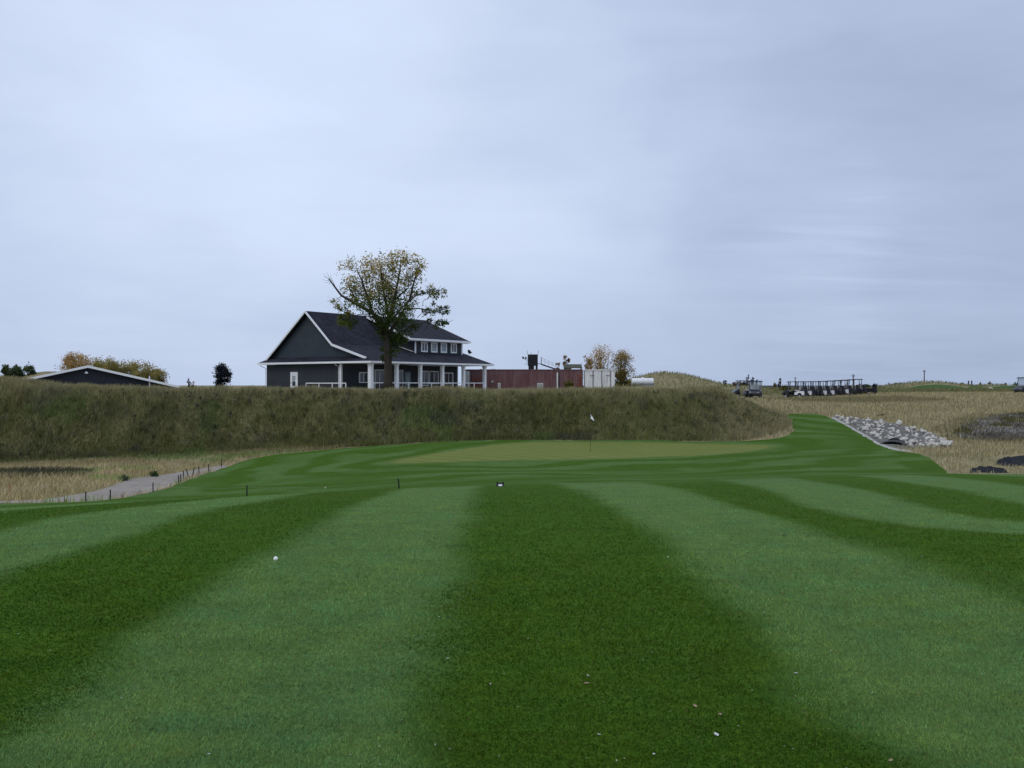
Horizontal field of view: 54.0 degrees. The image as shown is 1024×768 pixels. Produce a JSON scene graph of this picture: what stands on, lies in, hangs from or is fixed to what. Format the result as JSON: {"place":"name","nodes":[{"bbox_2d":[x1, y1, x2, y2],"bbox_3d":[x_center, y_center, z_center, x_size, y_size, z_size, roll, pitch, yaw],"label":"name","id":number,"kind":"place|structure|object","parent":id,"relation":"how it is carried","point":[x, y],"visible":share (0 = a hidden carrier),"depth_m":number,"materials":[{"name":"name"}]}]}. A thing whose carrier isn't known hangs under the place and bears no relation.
{"place":"outdoors","nodes":[
{"label":"outdoors","id":0,"kind":"place"},
{"bbox_2d":[0,465,225,502],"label":"gravel path","id":1,"kind":"structure","parent":0,"point":[136,484],"depth_m":47.58,"materials":[{"name":"grey gravel"}]},
{"bbox_2d":[117,474,129,480],"bbox_3d":[-19.767,4.782,51.188,0.645,0.480,0.514,0,0,0],"label":"weed clump","id":2,"kind":"object","parent":1,"relation":"on","point":[124,477],"visible":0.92,"depth_m":51.15,"materials":[{"name":"green plant"}]},
{"bbox_2d":[149,470,158,476],"bbox_3d":[-19.107,4.801,53.618,0.575,0.456,0.474,0,0,0],"label":"weed clump","id":3,"kind":"object","parent":1,"relation":"on","point":[153,473],"visible":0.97,"depth_m":53.55,"materials":[{"name":"green plant"}]},
{"bbox_2d":[0,375,793,462],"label":"grass bank","id":4,"kind":"structure","parent":0,"point":[239,431],"depth_m":68.96,"materials":[{"name":"green plant"}]},
{"bbox_2d":[0,480,1023,767],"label":"mown grass","id":5,"kind":"structure","parent":0,"point":[456,614],"depth_m":6.33,"materials":[{"name":"green plant"}]},
{"bbox_2d":[0,371,1023,502],"bbox_3d":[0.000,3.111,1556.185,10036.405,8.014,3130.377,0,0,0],"label":"ground","id":6,"kind":"structure","parent":0,"point":[985,460],"depth_m":67.46,"materials":[{"name":"beige plant"}]},
{"bbox_2d":[0,364,14,378],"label":"evergreen tree","id":7,"kind":"object","parent":6,"relation":"on","point":[6,370],"visible":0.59,"depth_m":117.74,"materials":[{"name":"green plant"}]},
{"bbox_2d":[9,364,23,377],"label":"evergreen tree","id":8,"kind":"object","parent":6,"relation":"on","point":[19,369],"visible":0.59,"depth_m":117.69,"materials":[{"name":"green plant"}]},
{"bbox_2d":[18,361,36,377],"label":"evergreen tree","id":9,"kind":"object","parent":6,"relation":"on","point":[30,369],"visible":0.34,"depth_m":117.75,"materials":[{"name":"green plant"}]},
{"bbox_2d":[0,465,93,477],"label":"marsh weeds","id":10,"kind":"object","parent":6,"relation":"on","point":[36,471],"visible":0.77,"depth_m":54.84,"materials":[{"name":"brown plant"}]},
{"bbox_2d":[55,350,86,370],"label":"autumn tree","id":11,"kind":"object","parent":6,"relation":"on","point":[70,361],"visible":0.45,"depth_m":121.68,"materials":[{"name":"orange plant"}]},
{"bbox_2d":[77,352,94,365],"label":"autumn tree","id":12,"kind":"object","parent":6,"relation":"on","point":[88,362],"visible":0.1,"depth_m":124.36,"materials":[{"name":"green plant"}]},
{"bbox_2d":[92,357,105,367],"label":"autumn tree","id":13,"kind":"object","parent":6,"relation":"on","point":[99,364],"visible":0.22,"depth_m":126.75,"materials":[{"name":"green plant"}]},
{"bbox_2d":[27,365,179,387],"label":"storage shed","id":14,"kind":"structure","parent":6,"relation":"on","point":[91,374],"depth_m":95.63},
{"bbox_2d":[100,355,122,372],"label":"autumn tree","id":15,"kind":"object","parent":6,"relation":"on","point":[111,365],"visible":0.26,"depth_m":121.87,"materials":[{"name":"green plant"}]},
{"bbox_2d":[117,359,137,374],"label":"autumn tree","id":16,"kind":"object","parent":6,"relation":"on","point":[124,369],"visible":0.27,"depth_m":124.32,"materials":[{"name":"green plant"}]},
{"bbox_2d":[127,358,143,375],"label":"autumn tree","id":17,"kind":"object","parent":6,"relation":"on","point":[135,364],"visible":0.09,"depth_m":126.65,"materials":[{"name":"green plant"}]},
{"bbox_2d":[132,360,163,380],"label":"autumn tree","id":18,"kind":"object","parent":6,"relation":"on","point":[147,373],"visible":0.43,"depth_m":121.78,"materials":[{"name":"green plant"}]},
{"bbox_2d":[151,367,169,382],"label":"autumn tree","id":19,"kind":"object","parent":6,"relation":"on","point":[162,378],"visible":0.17,"depth_m":124.37,"materials":[{"name":"green plant"}]},
{"bbox_2d":[0,442,391,502],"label":"dry grass","id":20,"kind":"structure","parent":6,"relation":"on","point":[164,458],"depth_m":56.61,"materials":[{"name":"beige plant"}]},
{"bbox_2d":[212,362,232,387],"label":"dark-leaved round deciduous tree","id":21,"kind":"object","parent":6,"relation":"on","point":[223,374],"visible":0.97,"depth_m":103.67,"materials":[{"name":"black plant"}]},
{"bbox_2d":[257,311,494,389],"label":"clubhouse","id":22,"kind":"structure","parent":6,"relation":"on","point":[320,349],"depth_m":106.80},
{"bbox_2d":[290,372,297,387],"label":"door","id":23,"kind":"structure","parent":22,"relation":"in","point":[293,375],"depth_m":106.09,"materials":[{"name":"white paint"}]},
{"bbox_2d":[359,372,367,382],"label":"window","id":24,"kind":"structure","parent":22,"relation":"in","point":[363,376],"depth_m":104.39,"materials":[{"name":"grey glass"}]},
{"bbox_2d":[374,369,383,389],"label":"window","id":25,"kind":"structure","parent":22,"relation":"in","point":[378,373],"depth_m":106.27,"materials":[{"name":"grey glass"}]},
{"bbox_2d":[399,370,402,387],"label":"window","id":26,"kind":"structure","parent":22,"relation":"in","point":[400,371],"depth_m":109.14,"materials":[{"name":"grey glass"}]},
{"bbox_2d":[404,372,410,388],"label":"door","id":27,"kind":"structure","parent":22,"relation":"in","point":[407,375],"depth_m":109.96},
{"bbox_2d":[421,342,427,351],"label":"window","id":28,"kind":"structure","parent":22,"relation":"in","point":[424,345],"depth_m":111.40,"materials":[{"name":"white glass"}]},
{"bbox_2d":[422,371,428,385],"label":"window","id":29,"kind":"structure","parent":22,"relation":"in","point":[425,374],"depth_m":112.52,"materials":[{"name":"grey glass"}]},
{"bbox_2d":[429,371,438,383],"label":"window","id":30,"kind":"structure","parent":22,"relation":"in","point":[433,375],"depth_m":113.70,"materials":[{"name":"grey glass"}]},
{"bbox_2d":[431,342,437,352],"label":"window","id":31,"kind":"structure","parent":22,"relation":"in","point":[434,345],"depth_m":112.85,"materials":[{"name":"grey glass"}]},
{"bbox_2d":[440,343,446,352],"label":"window","id":32,"kind":"structure","parent":22,"relation":"in","point":[443,346],"depth_m":114.15,"materials":[{"name":"white paint"}]},
{"bbox_2d":[444,372,452,383],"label":"window","id":33,"kind":"structure","parent":22,"relation":"in","point":[448,377],"depth_m":115.81,"materials":[{"name":"white glass"}]},
{"bbox_2d":[450,343,456,352],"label":"window","id":34,"kind":"structure","parent":22,"relation":"in","point":[453,346],"depth_m":115.61,"materials":[{"name":"white glass"}]},
{"bbox_2d":[323,246,450,388],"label":"elm tree","id":35,"kind":"object","parent":6,"relation":"on","point":[389,300],"visible":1,"depth_m":90.72,"materials":[{"name":"green plant"}]},
{"bbox_2d":[465,369,557,389],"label":"cargo container","id":36,"kind":"object","parent":6,"relation":"on","point":[520,378],"visible":0.61,"depth_m":120.04,"materials":[{"name":"red metal"}]},
{"bbox_2d":[0,414,1023,767],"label":"fairway","id":37,"kind":"structure","parent":6,"relation":"on","point":[814,448],"depth_m":8.22,"materials":[{"name":"green plant"}]},
{"bbox_2d":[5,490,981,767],"bbox_3d":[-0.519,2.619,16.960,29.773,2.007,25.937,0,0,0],"label":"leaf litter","id":38,"kind":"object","parent":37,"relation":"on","point":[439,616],"visible":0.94,"depth_m":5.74,"materials":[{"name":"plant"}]},
{"bbox_3d":[-3.825,3.445,33.996,0.068,0.490,0.068,-6,0,0],"label":"rope stake","id":39,"kind":"object","parent":37,"relation":"on","visible":0},
{"bbox_2d":[154,481,391,488],"bbox_3d":[-10.430,3.860,38.677,16.080,1.176,1.654,0,0,41],"label":"rope","id":40,"kind":"object","parent":39,"relation":"attached to","point":[257,487],"visible":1,"depth_m":36.80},
{"bbox_2d":[555,362,559,387],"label":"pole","id":41,"kind":"object","parent":6,"relation":"on","point":[557,363],"visible":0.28,"depth_m":137.94,"materials":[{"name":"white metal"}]},
{"bbox_2d":[563,355,571,368],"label":"autumn tree","id":42,"kind":"object","parent":6,"relation":"on","point":[567,360],"visible":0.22,"depth_m":137.97,"materials":[{"name":"plant"}]},
{"bbox_2d":[563,379,574,388],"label":"autumn shrub","id":43,"kind":"object","parent":6,"relation":"on","point":[566,384],"visible":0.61,"depth_m":111.96,"materials":[{"name":"green plant"}]},
{"bbox_2d":[559,369,582,389],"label":"cargo container","id":44,"kind":"object","parent":6,"relation":"on","point":[575,376],"visible":0.62,"depth_m":120.02,"materials":[{"name":"red metal"}]},
{"bbox_2d":[563,364,581,368],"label":"canopy roof","id":45,"kind":"structure","parent":6,"relation":"on","point":[572,366],"depth_m":121.89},
{"bbox_2d":[395,442,768,462],"bbox_3d":[4.434,3.913,58.294,14.073,0.279,23.463,0,0,38],"label":"putting green","id":46,"kind":"object","parent":6,"relation":"on","point":[546,450],"visible":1,"depth_m":57.60,"materials":[{"name":"green plant"}]},
{"bbox_2d":[590,414,593,450],"bbox_3d":[4.556,2.813,56.994,0.248,2.217,0.068,0,0,4],"label":"flagstick","id":47,"kind":"object","parent":46,"relation":"on","point":[591,417],"visible":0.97,"depth_m":56.99,"materials":[{"name":"paint"}]},
{"bbox_2d":[583,355,594,368],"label":"autumn tree","id":48,"kind":"object","parent":6,"relation":"on","point":[590,362],"visible":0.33,"depth_m":141.88,"materials":[{"name":"brown plant"}]},
{"bbox_2d":[584,364,614,387],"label":"cargo container","id":49,"kind":"object","parent":6,"relation":"on","point":[600,378],"visible":0.82,"depth_m":119.48,"materials":[{"name":"white metal"}]},
{"bbox_2d":[577,342,622,377],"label":"autumn tree","id":50,"kind":"object","parent":6,"relation":"on","point":[601,363],"visible":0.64,"depth_m":139.58,"materials":[{"name":"brown plant"}]},
{"bbox_2d":[615,367,631,386],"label":"autumn shrub","id":51,"kind":"object","parent":6,"relation":"on","point":[621,377],"visible":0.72,"depth_m":131.79,"materials":[{"name":"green plant"}]},
{"bbox_2d":[607,347,640,378],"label":"autumn tree","id":52,"kind":"object","parent":6,"relation":"on","point":[622,357],"visible":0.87,"depth_m":139.92,"materials":[{"name":"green plant"}]},
{"bbox_2d":[631,377,653,385],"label":"water tank","id":53,"kind":"object","parent":6,"relation":"on","point":[647,381],"visible":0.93,"depth_m":115.64,"materials":[{"name":"grey metal"}]},
{"bbox_2d":[779,384,790,390],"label":"shrub","id":54,"kind":"object","parent":6,"relation":"on","point":[784,387],"visible":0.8,"depth_m":149.80,"materials":[{"name":"green plant"}]},
{"bbox_2d":[782,381,807,396],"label":"golf cart","id":55,"kind":"object","parent":6,"relation":"on","point":[787,392],"visible":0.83,"depth_m":120.94,"materials":[{"name":"white plastic"}]},
{"bbox_2d":[790,381,815,395],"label":"golf cart","id":56,"kind":"object","parent":6,"relation":"on","point":[811,393],"visible":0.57,"depth_m":121.59,"materials":[{"name":"white plastic"}]},
{"bbox_2d":[800,381,823,396],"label":"golf cart","id":57,"kind":"object","parent":6,"relation":"on","point":[819,391],"visible":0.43,"depth_m":122.25,"materials":[{"name":"black plastic"}]},
{"bbox_2d":[614,371,1022,395],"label":"meadow grass","id":58,"kind":"structure","parent":6,"relation":"on","point":[885,389],"depth_m":167.26,"materials":[{"name":"green plant"}]},
{"bbox_2d":[809,381,830,396],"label":"golf cart","id":59,"kind":"object","parent":6,"relation":"on","point":[827,392],"visible":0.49,"depth_m":122.95,"materials":[{"name":"white plastic"}]},
{"bbox_2d":[817,381,837,395],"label":"golf cart","id":60,"kind":"object","parent":6,"relation":"on","point":[834,391],"visible":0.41,"depth_m":123.84,"materials":[{"name":"black plastic"}]},
{"bbox_2d":[824,380,845,394],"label":"golf cart","id":61,"kind":"object","parent":6,"relation":"on","point":[840,391],"visible":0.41,"depth_m":124.65,"materials":[{"name":"black plastic"}]},
{"bbox_2d":[832,380,852,395],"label":"golf cart","id":62,"kind":"object","parent":6,"relation":"on","point":[849,390],"visible":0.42,"depth_m":125.41,"materials":[{"name":"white plastic"}]},
{"bbox_2d":[838,379,859,394],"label":"golf cart","id":63,"kind":"object","parent":6,"relation":"on","point":[854,390],"visible":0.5,"depth_m":126.29,"materials":[{"name":"black plastic"}]},
{"bbox_2d":[846,379,866,394],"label":"golf cart","id":64,"kind":"object","parent":6,"relation":"on","point":[863,389],"visible":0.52,"depth_m":127.03,"materials":[{"name":"black plastic"}]},
{"bbox_2d":[710,391,1023,473],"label":"dry grass","id":65,"kind":"structure","parent":6,"relation":"on","point":[841,401],"depth_m":82.80,"materials":[{"name":"beige plant"}]},
{"bbox_2d":[863,388,871,393],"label":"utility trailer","id":66,"kind":"object","parent":6,"relation":"on","point":[869,390],"visible":0.39,"depth_m":129.46,"materials":[{"name":"black metal"}]},
{"bbox_2d":[832,417,911,451],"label":"stone chippings","id":67,"kind":"object","parent":6,"relation":"on","point":[863,434],"visible":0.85,"depth_m":66.58,"materials":[{"name":"grey gravel"}]},
{"bbox_2d":[872,387,876,394],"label":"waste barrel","id":68,"kind":"object","parent":6,"relation":"on","point":[874,389],"visible":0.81,"depth_m":127.74,"materials":[{"name":"black plastic"}]},
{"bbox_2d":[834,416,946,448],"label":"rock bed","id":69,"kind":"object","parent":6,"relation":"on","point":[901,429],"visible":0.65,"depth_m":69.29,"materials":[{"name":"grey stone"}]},
{"bbox_2d":[880,438,906,445],"bbox_3d":[24.153,3.955,63.724,1.950,1.000,2.500,0,0,25],"label":"culvert","id":70,"kind":"object","parent":69,"relation":"in","point":[894,440],"visible":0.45,"depth_m":63.91,"materials":[{"name":"black concrete"}]},
{"bbox_2d":[906,385,1015,389],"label":"practice green","id":71,"kind":"object","parent":6,"relation":"on","point":[947,386],"visible":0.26,"depth_m":192.16,"materials":[{"name":"green plant"}]},
{"bbox_2d":[954,412,1023,440],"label":"grey scrub","id":72,"kind":"object","parent":6,"relation":"on","point":[986,424],"visible":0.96,"depth_m":69.01,"materials":[{"name":"grey plant"}]},
{"bbox_2d":[970,466,1008,472],"bbox_3d":[20.235,3.909,42.366,1.871,0.582,5.157,0,0,16],"label":"sand bunker","id":73,"kind":"object","parent":6,"relation":"on","point":[982,469],"visible":0.13,"depth_m":44.17},
{"bbox_2d":[996,455,1023,466],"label":"dark low scrub","id":74,"kind":"object","parent":6,"relation":"on","point":[1016,460],"visible":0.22,"depth_m":50.69,"materials":[{"name":"black plant"}]},
{"bbox_2d":[1013,377,1023,392],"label":"golf cart","id":75,"kind":"object","parent":6,"relation":"on","point":[1017,388],"visible":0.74,"depth_m":117.64,"materials":[{"name":"black plastic"}]},
{"bbox_2d":[0,0,1023,384],"label":"sky","id":76,"kind":"structure","parent":0,"point":[768,191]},
{"bbox_2d":[522,350,554,368],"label":"loading tower","id":77,"kind":"structure","parent":0,"point":[532,361],"depth_m":121.00,"materials":[{"name":"black metal"}]},
{"bbox_2d":[583,386,833,387],"bbox_3d":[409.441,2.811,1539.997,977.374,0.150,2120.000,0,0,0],"label":"ploughed field","id":78,"kind":"structure","parent":0,"point":[788,386],"depth_m":876.62,"materials":[{"name":"soil"}]},
{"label":"gravel yard","id":79,"kind":"structure","parent":0,"visible":0},
{"bbox_2d":[730,380,754,397],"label":"golf cart","id":80,"kind":"object","parent":79,"relation":"on","point":[745,393],"visible":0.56,"depth_m":116.97,"materials":[{"name":"black plastic"}]},
{"bbox_2d":[748,380,762,397],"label":"golf cart","id":81,"kind":"object","parent":79,"relation":"on","point":[755,390],"visible":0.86,"depth_m":115.22,"materials":[{"name":"black plastic"}]}
]}

